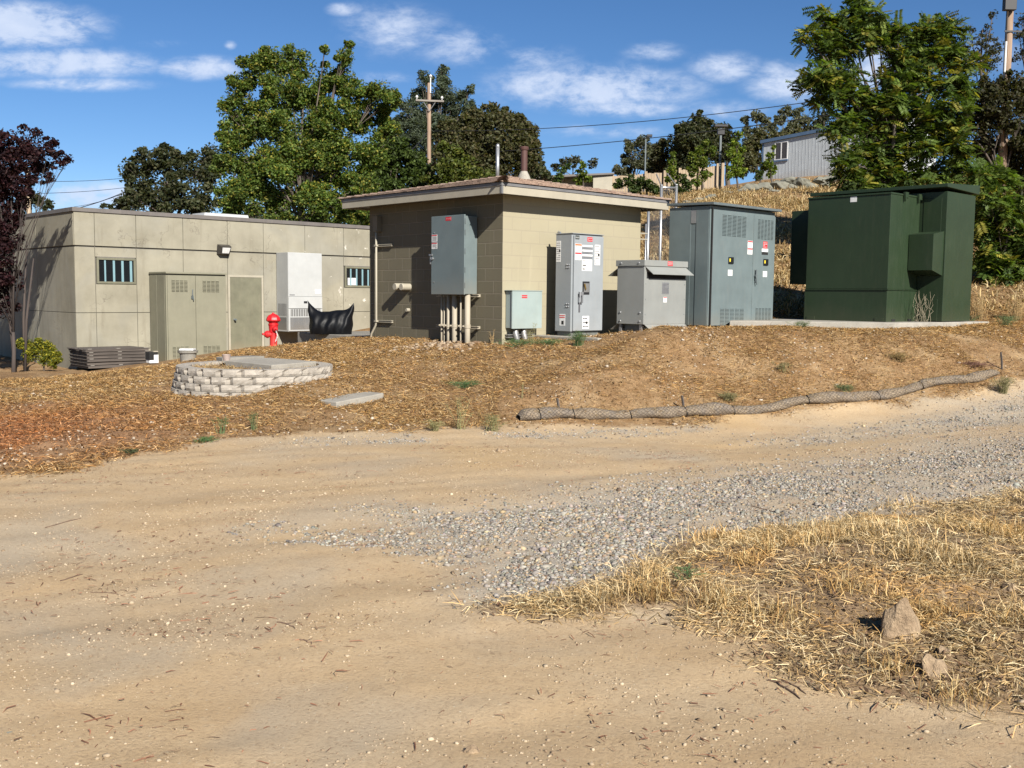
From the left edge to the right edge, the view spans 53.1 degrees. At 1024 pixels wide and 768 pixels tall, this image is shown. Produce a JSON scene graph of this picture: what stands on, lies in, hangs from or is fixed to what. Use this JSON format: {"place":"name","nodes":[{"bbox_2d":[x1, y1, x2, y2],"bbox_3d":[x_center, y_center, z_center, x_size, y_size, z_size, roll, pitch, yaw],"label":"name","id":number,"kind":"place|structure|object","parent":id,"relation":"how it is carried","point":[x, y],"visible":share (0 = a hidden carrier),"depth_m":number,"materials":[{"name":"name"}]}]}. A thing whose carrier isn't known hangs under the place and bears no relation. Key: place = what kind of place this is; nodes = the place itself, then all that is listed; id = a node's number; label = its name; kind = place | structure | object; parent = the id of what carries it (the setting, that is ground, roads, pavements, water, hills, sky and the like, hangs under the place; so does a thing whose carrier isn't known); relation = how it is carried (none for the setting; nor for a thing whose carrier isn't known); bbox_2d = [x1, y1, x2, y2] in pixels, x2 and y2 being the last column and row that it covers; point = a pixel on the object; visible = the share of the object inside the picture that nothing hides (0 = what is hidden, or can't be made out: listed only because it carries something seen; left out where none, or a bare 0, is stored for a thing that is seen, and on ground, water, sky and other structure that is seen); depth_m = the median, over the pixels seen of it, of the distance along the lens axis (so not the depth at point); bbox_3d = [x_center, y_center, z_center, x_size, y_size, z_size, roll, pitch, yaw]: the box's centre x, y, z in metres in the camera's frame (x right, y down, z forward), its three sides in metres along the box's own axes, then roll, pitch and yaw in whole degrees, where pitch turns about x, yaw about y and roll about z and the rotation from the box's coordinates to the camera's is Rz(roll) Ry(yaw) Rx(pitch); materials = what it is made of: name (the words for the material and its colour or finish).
{"place":"outdoors","nodes":[
{"label":"outdoors","id":0,"kind":"place"},
{"bbox_2d":[0,175,1023,767],"bbox_3d":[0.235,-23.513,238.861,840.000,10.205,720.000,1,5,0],"label":"ground","id":1,"kind":"structure","parent":0,"point":[218,695],"depth_m":5.46,"materials":[{"name":"beige soil"}]},
{"bbox_2d":[4,222,33,371],"bbox_3d":[-11.256,-1.919,23.472,0.690,3.503,0.390,-1,5,-16],"label":"sapling","id":2,"kind":"object","parent":1,"relation":"on","point":[24,326],"visible":0.62,"depth_m":23.53,"materials":[{"name":"brown plant"}]},
{"bbox_2d":[14,190,55,213],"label":"oak tree","id":3,"kind":"object","parent":1,"relation":"on","point":[47,204],"visible":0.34,"depth_m":59.41,"materials":[{"name":"green plant"}]},
{"bbox_2d":[0,123,73,371],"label":"plum tree","id":4,"kind":"object","parent":1,"relation":"on","point":[12,179],"visible":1,"depth_m":22.93,"materials":[{"name":"purple plant"}]},
{"bbox_2d":[15,337,63,370],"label":"shrub","id":5,"kind":"object","parent":1,"relation":"on","point":[45,350],"visible":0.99,"depth_m":23.60,"materials":[{"name":"green plant"}]},
{"bbox_2d":[70,363,141,368],"bbox_3d":[-9.686,-0.472,24.778,1.540,0.076,1.108,-4,7,-43],"label":"board tray","id":6,"kind":"object","parent":1,"relation":"on","point":[96,366],"visible":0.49,"depth_m":24.19,"materials":[{"name":"wood"}]},
{"bbox_2d":[69,360,145,364],"bbox_3d":[-9.699,-0.547,24.751,1.540,0.076,1.108,-4,7,-43],"label":"board tray","id":7,"kind":"object","parent":6,"relation":"on","point":[108,362],"visible":0.57,"depth_m":24.32,"materials":[{"name":"wood"}]},
{"bbox_2d":[69,357,144,361],"bbox_3d":[-9.678,-0.620,24.705,1.540,0.076,1.108,-4,7,-43],"label":"board tray","id":8,"kind":"object","parent":7,"relation":"on","point":[108,359],"visible":0.59,"depth_m":24.24,"materials":[{"name":"wood"}]},
{"bbox_2d":[69,354,144,358],"bbox_3d":[-9.693,-0.699,24.717,1.540,0.076,1.108,-4,7,-43],"label":"board tray","id":9,"kind":"object","parent":8,"relation":"on","point":[106,356],"visible":0.54,"depth_m":24.24,"materials":[{"name":"wood"}]},
{"bbox_2d":[70,350,150,355],"bbox_3d":[-9.685,-0.775,24.704,1.540,0.076,1.108,-4,7,-43],"label":"board tray","id":10,"kind":"object","parent":9,"relation":"on","point":[108,353],"visible":0.66,"depth_m":24.27,"materials":[{"name":"wood"}]},
{"bbox_2d":[68,346,149,351],"bbox_3d":[-9.701,-0.850,24.673,1.586,0.076,1.108,-4,7,-43],"label":"board tray","id":11,"kind":"object","parent":10,"relation":"on","point":[107,349],"visible":1,"depth_m":24.37,"materials":[{"name":"wood"}]},
{"bbox_2d":[110,142,224,213],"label":"oak tree","id":12,"kind":"object","parent":1,"relation":"on","point":[171,190],"visible":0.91,"depth_m":45.04,"materials":[{"name":"green plant"}]},
{"bbox_2d":[0,207,369,368],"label":"flat roof building","id":13,"kind":"structure","parent":1,"relation":"on","point":[92,269],"depth_m":26.59,"materials":[{"name":"paint"}]},
{"bbox_2d":[96,257,135,283],"bbox_3d":[-9.821,-2.817,25.450,0.980,0.660,0.045,-4,7,-43],"label":"window","id":14,"kind":"structure","parent":13,"relation":"in","point":[109,270],"depth_m":25.45,"materials":[{"name":"green paint"}]},
{"bbox_2d":[230,277,261,349],"bbox_3d":[-7.211,-1.791,27.884,0.930,2.195,0.127,-4,7,-43],"label":"door","id":15,"kind":"structure","parent":13,"relation":"in","point":[245,293],"depth_m":27.90,"materials":[{"name":"green paint"}]},
{"bbox_2d":[276,252,321,331],"bbox_3d":[-5.933,-2.563,28.633,1.086,2.170,0.638,-4,7,-43],"label":"air conditioner","id":16,"kind":"object","parent":13,"relation":"attached to","point":[299,280],"visible":0.81,"depth_m":28.33,"materials":[{"name":"white metal"}]},
{"bbox_2d":[344,266,369,287],"bbox_3d":[-4.473,-3.180,30.406,1.160,0.630,0.045,-4,7,-43],"label":"window","id":17,"kind":"structure","parent":13,"relation":"in","point":[354,276],"depth_m":30.31,"materials":[{"name":"green paint"}]},
{"bbox_2d":[177,348,197,361],"bbox_3d":[-6.808,-0.559,21.538,0.420,0.375,0.420,1,5,0],"label":"grey planter","id":18,"kind":"object","parent":1,"relation":"on","point":[187,354],"visible":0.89,"depth_m":21.41,"materials":[{"name":"concrete"}]},
{"bbox_2d":[149,272,226,361],"bbox_3d":[-8.260,-1.653,26.238,1.640,2.385,1.032,-4,7,-43],"label":"tan cabinet","id":19,"kind":"object","parent":1,"relation":"on","point":[187,309],"visible":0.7,"depth_m":25.80,"materials":[{"name":"metal"}]},
{"bbox_2d":[171,361,333,396],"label":"retaining wall","id":20,"kind":"structure","parent":1,"relation":"on","point":[189,379],"depth_m":13.52,"materials":[{"name":"concrete"}]},
{"bbox_2d":[225,358,315,369],"bbox_3d":[-3.458,-0.268,14.691,1.341,0.120,0.937,5,7,41],"label":"vault lid","id":21,"kind":"object","parent":20,"relation":"on","point":[272,363],"visible":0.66,"depth_m":14.46,"materials":[{"name":"concrete"}]},
{"bbox_2d":[262,313,279,345],"bbox_3d":[-5.496,-1.184,23.488,0.384,0.902,0.343,1,5,8],"label":"fire hydrant","id":22,"kind":"object","parent":1,"relation":"on","point":[273,319],"visible":0.97,"depth_m":23.39,"materials":[{"name":"red metal"}]},
{"bbox_2d":[208,39,402,225],"bbox_3d":[-7.269,-7.017,36.567,6.782,10.372,3.622,1,5,0],"label":"walnut tree","id":23,"kind":"object","parent":1,"relation":"on","point":[312,158],"visible":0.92,"depth_m":35.95,"materials":[{"name":"green plant"}]},
{"bbox_2d":[298,331,369,342],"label":"loading slab","id":24,"kind":"structure","parent":1,"relation":"on","point":[304,336],"depth_m":25.42,"materials":[{"name":"concrete"}]},
{"bbox_2d":[307,300,353,333],"bbox_3d":[-4.444,-1.641,25.153,1.148,0.824,0.646,1,5,1],"label":"covered equipment","id":25,"kind":"object","parent":24,"relation":"on","point":[335,322],"visible":1,"depth_m":24.94,"materials":[{"name":"black plastic"}]},
{"bbox_2d":[318,391,383,406],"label":"ground slab","id":26,"kind":"structure","parent":1,"relation":"on","point":[354,398],"depth_m":13.41,"materials":[{"name":"concrete"}]},
{"bbox_2d":[333,135,430,223],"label":"tree","id":27,"kind":"object","parent":1,"relation":"on","point":[408,167],"visible":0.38,"depth_m":41.03,"materials":[{"name":"green plant"}]},
{"bbox_2d":[416,74,443,165],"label":"utility pole","id":28,"kind":"object","parent":1,"relation":"on","point":[429,101],"visible":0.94,"depth_m":50.95,"materials":[{"name":"brown wood"}]},
{"bbox_2d":[470,102,806,130],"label":"overhead wire","id":29,"kind":"object","parent":28,"relation":"attached to","point":[638,121],"visible":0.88,"depth_m":44.37,"materials":[{"name":"black metal"}]},
{"bbox_2d":[495,113,840,151],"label":"overhead wire","id":30,"kind":"object","parent":28,"relation":"attached to","point":[673,135],"visible":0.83,"depth_m":45.07,"materials":[{"name":"black metal"}]},
{"bbox_2d":[391,64,476,172],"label":"grey pine","id":31,"kind":"object","parent":1,"relation":"on","point":[413,121],"visible":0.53,"depth_m":60.41,"materials":[{"name":"green plant"}]},
{"bbox_2d":[338,337,539,355],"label":"cobbles","id":32,"kind":"object","parent":1,"relation":"on","point":[441,344],"visible":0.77,"depth_m":16.62,"materials":[{"name":"stone"}]},
{"bbox_2d":[419,140,499,185],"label":"bush","id":33,"kind":"object","parent":1,"relation":"on","point":[448,171],"visible":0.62,"depth_m":40.17,"materials":[{"name":"green plant"}]},
{"bbox_2d":[431,101,546,177],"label":"oak tree","id":34,"kind":"object","parent":1,"relation":"on","point":[480,146],"visible":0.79,"depth_m":50.52,"materials":[{"name":"green plant"}]},
{"bbox_2d":[338,144,671,343],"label":"block building","id":35,"kind":"structure","parent":1,"relation":"on","point":[523,218],"depth_m":17.45,"materials":[{"name":"beige paint"}]},
{"bbox_2d":[370,216,392,336],"bbox_3d":[-2.389,-1.796,18.657,0.108,2.500,0.619,-4,7,-43],"label":"wall conduit","id":36,"kind":"object","parent":35,"relation":"attached to","point":[377,223],"depth_m":18.65,"materials":[{"name":"beige metal"}]},
{"bbox_2d":[429,214,480,343],"bbox_3d":[-0.975,-1.504,16.989,0.330,2.535,1.080,-4,7,-43],"label":"electrical enclosure","id":37,"kind":"object","parent":35,"relation":"attached to","point":[453,258],"visible":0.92,"depth_m":16.77,"materials":[{"name":"grey paint"}]},
{"bbox_2d":[429,214,465,294],"bbox_3d":[-1.070,-2.118,16.849,0.060,1.290,0.912,-4,7,-43],"label":"door","id":38,"kind":"structure","parent":37,"relation":"in","point":[448,233],"depth_m":16.82,"materials":[{"name":"grey paint"}]},
{"bbox_2d":[505,290,541,342],"bbox_3d":[0.188,-1.024,16.584,0.690,0.977,0.188,-4,7,-43],"label":"wall box","id":39,"kind":"object","parent":35,"relation":"attached to","point":[523,310],"visible":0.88,"depth_m":16.45,"materials":[{"name":"green paint"}]},
{"bbox_2d":[511,291,541,328],"bbox_3d":[0.238,-1.196,16.518,0.660,0.603,0.032,-4,7,-43],"label":"door","id":40,"kind":"structure","parent":39,"relation":"in","point":[526,306],"depth_m":16.49,"materials":[{"name":"green paint"}]},
{"bbox_2d":[0,424,1022,767],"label":"bark litter","id":41,"kind":"object","parent":1,"relation":"on","point":[430,620],"visible":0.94,"depth_m":5.17,"materials":[{"name":"wood"}]},
{"bbox_2d":[0,326,1022,465],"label":"clods","id":42,"kind":"object","parent":1,"relation":"on","point":[361,387],"visible":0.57,"depth_m":13.91,"materials":[{"name":"soil"}]},
{"bbox_2d":[0,299,1023,479],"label":"dry grass","id":43,"kind":"structure","parent":1,"relation":"on","point":[62,380],"depth_m":14.40,"materials":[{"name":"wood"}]},
{"bbox_2d":[0,382,1023,767],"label":"pebbles","id":44,"kind":"object","parent":1,"relation":"on","point":[80,632],"visible":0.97,"depth_m":5.59,"materials":[{"name":"stone"}]},
{"bbox_2d":[530,164,553,180],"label":"bush","id":45,"kind":"object","parent":1,"relation":"on","point":[542,174],"visible":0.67,"depth_m":47.28,"materials":[{"name":"green plant"}]},
{"bbox_2d":[535,333,610,340],"bbox_3d":[1.808,-0.729,17.281,2.620,0.195,1.410,-4,7,-43],"label":"equipment pad","id":46,"kind":"object","parent":1,"relation":"on","point":[555,336],"visible":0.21,"depth_m":16.46,"materials":[{"name":"concrete"}]},
{"bbox_2d":[555,231,603,335],"bbox_3d":[1.125,-1.639,16.816,0.759,1.715,0.471,-4,7,-43],"label":"transfer switch","id":47,"kind":"object","parent":46,"relation":"on","point":[579,283],"visible":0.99,"depth_m":16.64,"materials":[{"name":"grey paint"}]},
{"bbox_2d":[572,235,603,330],"bbox_3d":[1.263,-1.634,16.689,0.694,1.530,0.099,-4,7,-43],"label":"door","id":48,"kind":"structure","parent":47,"relation":"in","point":[587,300],"depth_m":16.69,"materials":[{"name":"grey paint"}]},
{"bbox_2d":[608,260,693,331],"bbox_3d":[2.333,-1.399,17.282,1.180,1.340,0.890,-4,7,-43],"label":"dry transformer","id":49,"kind":"object","parent":46,"relation":"on","point":[651,294],"visible":0.96,"depth_m":16.95,"materials":[{"name":"grey paint"}]},
{"bbox_2d":[549,154,598,173],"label":"oak tree","id":50,"kind":"object","parent":1,"relation":"on","point":[577,159],"visible":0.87,"depth_m":73.52,"materials":[{"name":"green plant"}]},
{"bbox_2d":[536,173,613,189],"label":"shed","id":51,"kind":"structure","parent":1,"relation":"on","point":[602,180],"depth_m":49.35,"materials":[{"name":"beige paint"}]},
{"bbox_2d":[573,161,591,185],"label":"bush","id":52,"kind":"object","parent":1,"relation":"on","point":[582,176],"visible":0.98,"depth_m":44.36,"materials":[{"name":"green plant"}]},
{"bbox_2d":[227,377,1023,618],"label":"gravel","id":53,"kind":"structure","parent":1,"relation":"on","point":[587,520],"depth_m":7.56,"materials":[{"name":"grey gravel"}]},
{"bbox_2d":[612,174,643,192],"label":"shrub","id":54,"kind":"object","parent":1,"relation":"on","point":[618,183],"visible":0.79,"depth_m":46.34,"materials":[{"name":"green plant"}]},
{"bbox_2d":[611,134,654,175],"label":"oak tree","id":55,"kind":"object","parent":1,"relation":"on","point":[638,163],"visible":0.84,"depth_m":76.60,"materials":[{"name":"green plant"}]},
{"bbox_2d":[628,175,659,194],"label":"shrub","id":56,"kind":"object","parent":1,"relation":"on","point":[652,188],"visible":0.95,"depth_m":44.37,"materials":[{"name":"green plant"}]},
{"bbox_2d":[646,138,669,175],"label":"oak tree","id":57,"kind":"object","parent":1,"relation":"on","point":[659,156],"visible":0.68,"depth_m":72.37,"materials":[{"name":"green plant"}]},
{"bbox_2d":[640,173,677,260],"bbox_3d":[2.901,-2.844,21.364,0.277,3.224,2.039,4,6,37],"label":"chain link fence","id":58,"kind":"object","parent":1,"relation":"on","point":[647,234],"visible":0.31,"depth_m":21.68,"materials":[{"name":"metal"}]},
{"bbox_2d":[625,563,696,607],"bbox_3d":[0.751,1.031,5.273,0.426,0.220,0.443,1,5,0],"label":"straw tuft","id":59,"kind":"object","parent":1,"relation":"on","point":[655,588],"visible":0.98,"depth_m":5.28,"materials":[{"name":"beige plant"}]},
{"bbox_2d":[612,163,724,192],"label":"board fence","id":60,"kind":"object","parent":1,"relation":"on","point":[711,182],"visible":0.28,"depth_m":51.28,"materials":[{"name":"beige wood"}]},
{"bbox_2d":[664,151,680,191],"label":"young tree","id":61,"kind":"object","parent":1,"relation":"on","point":[673,174],"visible":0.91,"depth_m":47.17,"materials":[{"name":"green plant"}]},
{"bbox_2d":[670,174,692,194],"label":"shrub","id":62,"kind":"object","parent":1,"relation":"on","point":[685,181],"visible":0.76,"depth_m":45.28,"materials":[{"name":"green plant"}]},
{"bbox_2d":[663,109,728,170],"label":"oak tree","id":63,"kind":"object","parent":1,"relation":"on","point":[682,146],"visible":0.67,"depth_m":70.21,"materials":[{"name":"green plant"}]},
{"bbox_2d":[685,139,717,189],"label":"young tree","id":64,"kind":"object","parent":1,"relation":"on","point":[701,162],"visible":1,"depth_m":46.16,"materials":[{"name":"green plant"}]},
{"bbox_2d":[714,124,727,188],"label":"lamp post","id":65,"kind":"object","parent":1,"relation":"on","point":[720,132],"visible":0.79,"depth_m":47.17,"materials":[{"name":"grey metal"}]},
{"bbox_2d":[667,202,781,325],"bbox_3d":[3.782,-2.118,18.303,2.053,2.105,0.998,-4,7,-43],"label":"switchgear cabinet","id":66,"kind":"object","parent":1,"relation":"on","point":[726,251],"visible":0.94,"depth_m":17.73,"materials":[{"name":"grey metal"}]},
{"bbox_2d":[710,121,741,185],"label":"oak tree","id":67,"kind":"object","parent":1,"relation":"on","point":[728,136],"visible":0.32,"depth_m":74.43,"materials":[{"name":"green plant"}]},
{"bbox_2d":[443,483,1023,743],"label":"straw bank","id":68,"kind":"structure","parent":1,"relation":"on","point":[866,526],"depth_m":5.45,"materials":[{"name":"beige plant"}]},
{"bbox_2d":[659,577,750,615],"bbox_3d":[0.999,1.067,5.206,0.516,0.169,0.446,1,5,0],"label":"straw tuft","id":69,"kind":"object","parent":68,"relation":"on","point":[700,593],"visible":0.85,"depth_m":5.16,"materials":[{"name":"beige plant"}]},
{"bbox_2d":[725,130,747,187],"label":"young tree","id":70,"kind":"object","parent":1,"relation":"on","point":[733,172],"visible":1,"depth_m":46.20,"materials":[{"name":"green plant"}]},
{"bbox_2d":[739,109,779,180],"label":"oak tree","id":71,"kind":"object","parent":1,"relation":"on","point":[762,118],"visible":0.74,"depth_m":86.33,"materials":[{"name":"green plant"}]},
{"bbox_2d":[517,352,1002,420],"bbox_3d":[3.778,0.017,13.851,7.802,0.803,0.536,-1,5,-20],"label":"straw wattle","id":72,"kind":"object","parent":1,"relation":"on","point":[666,411],"visible":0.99,"depth_m":13.51,"materials":[{"name":"beige wicker"}]},
{"bbox_2d":[733,530,786,556],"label":"straw tuft","id":73,"kind":"object","parent":1,"relation":"on","point":[767,547],"visible":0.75,"depth_m":6.03,"materials":[{"name":"beige plant"}]},
{"bbox_2d":[731,127,804,179],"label":"tree","id":74,"kind":"object","parent":1,"relation":"on","point":[752,157],"visible":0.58,"depth_m":74.46,"materials":[{"name":"green plant"}]},
{"bbox_2d":[759,144,777,182],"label":"young tree","id":75,"kind":"object","parent":1,"relation":"on","point":[767,164],"visible":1,"depth_m":48.21,"materials":[{"name":"green plant"}]},
{"bbox_2d":[719,587,823,625],"bbox_3d":[1.277,1.091,5.036,0.532,0.151,0.362,1,5,0],"label":"straw tuft","id":76,"kind":"object","parent":1,"relation":"on","point":[779,609],"visible":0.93,"depth_m":5.03,"materials":[{"name":"beige plant"}]},
{"bbox_2d":[773,104,812,133],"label":"oak tree","id":77,"kind":"object","parent":1,"relation":"on","point":[791,126],"visible":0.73,"depth_m":88.35,"materials":[{"name":"green plant"}]},
{"bbox_2d":[807,110,829,130],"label":"oak tree","id":78,"kind":"object","parent":1,"relation":"on","point":[821,120],"visible":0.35,"depth_m":70.75,"materials":[{"name":"green plant"}]},
{"bbox_2d":[790,520,858,545],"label":"straw tuft","id":79,"kind":"object","parent":1,"relation":"on","point":[816,537],"visible":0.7,"depth_m":6.31,"materials":[{"name":"beige plant"}]},
{"bbox_2d":[626,175,1023,316],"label":"hill grass","id":80,"kind":"structure","parent":1,"relation":"on","point":[789,201],"depth_m":32.82,"materials":[{"name":"plant"}]},
{"bbox_2d":[760,118,935,179],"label":"trailer building","id":81,"kind":"structure","parent":1,"relation":"on","point":[800,154],"depth_m":57.20,"materials":[{"name":"grey metal"}]},
{"bbox_2d":[774,141,787,161],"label":"window","id":82,"kind":"structure","parent":81,"relation":"in","point":[781,151],"depth_m":58.07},
{"bbox_2d":[813,559,889,598],"bbox_3d":[1.732,0.995,5.295,0.506,0.159,0.356,1,5,0],"label":"straw tuft","id":83,"kind":"object","parent":1,"relation":"on","point":[840,587],"visible":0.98,"depth_m":5.27,"materials":[{"name":"beige plant"}]},
{"bbox_2d":[730,319,987,328],"bbox_3d":[5.967,-0.985,18.670,4.615,0.347,3.448,-4,7,-43],"label":"transformer pad","id":84,"kind":"object","parent":1,"relation":"on","point":[843,324],"visible":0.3,"depth_m":17.56,"materials":[{"name":"concrete"}]},
{"bbox_2d":[790,183,979,321],"bbox_3d":[6.748,-2.414,18.956,2.296,2.470,2.690,-4,7,-43],"label":"padmount transformer","id":85,"kind":"object","parent":84,"relation":"on","point":[878,255],"visible":0.97,"depth_m":18.16,"materials":[{"name":"green paint"}]},
{"bbox_2d":[785,0,992,190],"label":"walnut tree","id":86,"kind":"object","parent":1,"relation":"on","point":[895,106],"visible":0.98,"depth_m":26.24,"materials":[{"name":"green plant"}]},
{"bbox_2d":[880,597,921,639],"bbox_3d":[1.816,1.225,4.755,0.258,0.500,0.178,0,5,-11],"label":"rock","id":87,"kind":"object","parent":1,"relation":"on","point":[900,618],"visible":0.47,"depth_m":4.70,"materials":[{"name":"beige stone"}]},
{"bbox_2d":[842,636,961,680],"bbox_3d":[1.640,1.169,4.390,0.471,0.137,0.416,1,5,0],"label":"straw tuft","id":88,"kind":"object","parent":1,"relation":"on","point":[884,664],"visible":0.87,"depth_m":4.36,"materials":[{"name":"beige plant"}]},
{"bbox_2d":[837,181,974,264],"bbox_3d":[9.454,-3.633,24.288,3.627,2.348,0.762,1,5,0],"label":"shrub","id":89,"kind":"object","parent":1,"relation":"on","point":[849,185],"visible":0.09,"depth_m":24.16,"materials":[{"name":"green plant"}]},
{"bbox_2d":[886,592,967,621],"bbox_3d":[2.006,1.069,4.968,0.426,0.163,0.452,1,5,0],"label":"straw tuft","id":90,"kind":"object","parent":1,"relation":"on","point":[935,610],"visible":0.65,"depth_m":4.94,"materials":[{"name":"beige plant"}]},
{"bbox_2d":[921,653,948,676],"bbox_3d":[1.779,1.224,4.309,0.117,0.171,0.084,3,5,24],"label":"rock","id":91,"kind":"object","parent":1,"relation":"on","point":[932,665],"visible":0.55,"depth_m":4.30,"materials":[{"name":"beige stone"}]},
{"bbox_2d":[917,666,1015,717],"bbox_3d":[1.817,1.215,4.094,0.340,0.128,0.420,5,7,42],"label":"straw tuft","id":92,"kind":"object","parent":1,"relation":"on","point":[960,690],"visible":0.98,"depth_m":4.10,"materials":[{"name":"beige plant"}]},
{"bbox_2d":[970,294,991,319],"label":"weed","id":93,"kind":"object","parent":1,"relation":"on","point":[980,312],"visible":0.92,"depth_m":19.41,"materials":[{"name":"beige plant"}]},
{"bbox_2d":[961,9,1003,164],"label":"bare oak","id":94,"kind":"object","parent":1,"relation":"on","point":[991,49],"visible":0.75,"depth_m":42.84,"materials":[{"name":"green plant"}]},
{"bbox_2d":[954,504,1023,540],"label":"straw tuft","id":95,"kind":"object","parent":1,"relation":"on","point":[998,526],"visible":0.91,"depth_m":6.38,"materials":[{"name":"beige plant"}]},
{"bbox_2d":[956,154,1023,287],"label":"ailanthus tree","id":96,"kind":"object","parent":1,"relation":"on","point":[999,254],"visible":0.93,"depth_m":22.14,"materials":[{"name":"green plant"}]},
{"bbox_2d":[963,68,1023,215],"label":"oak tree","id":97,"kind":"object","parent":1,"relation":"on","point":[995,95],"visible":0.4,"depth_m":32.91,"materials":[{"name":"green plant"}]},
{"bbox_2d":[977,596,1023,631],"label":"straw tuft","id":98,"kind":"object","parent":1,"relation":"on","point":[1003,615],"visible":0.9,"depth_m":4.75,"materials":[{"name":"beige plant"}]},
{"bbox_2d":[997,0,1021,206],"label":"utility pole","id":99,"kind":"object","parent":1,"relation":"on","point":[1009,7],"visible":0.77,"depth_m":33.05,"materials":[{"name":"brown wood"}]},
{"bbox_2d":[1002,292,1023,320],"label":"weed","id":100,"kind":"object","parent":1,"relation":"on","point":[1017,307],"visible":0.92,"depth_m":19.16,"materials":[{"name":"beige plant"}]},
{"bbox_2d":[1011,13,1023,65],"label":"bare oak","id":101,"kind":"object","parent":1,"relation":"on","point":[1019,35],"visible":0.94,"depth_m":44.72,"materials":[{"name":"green plant"}]},
{"bbox_2d":[0,0,1023,222],"label":"sky","id":102,"kind":"structure","parent":0,"point":[108,80],"materials":[{"name":"blue"}]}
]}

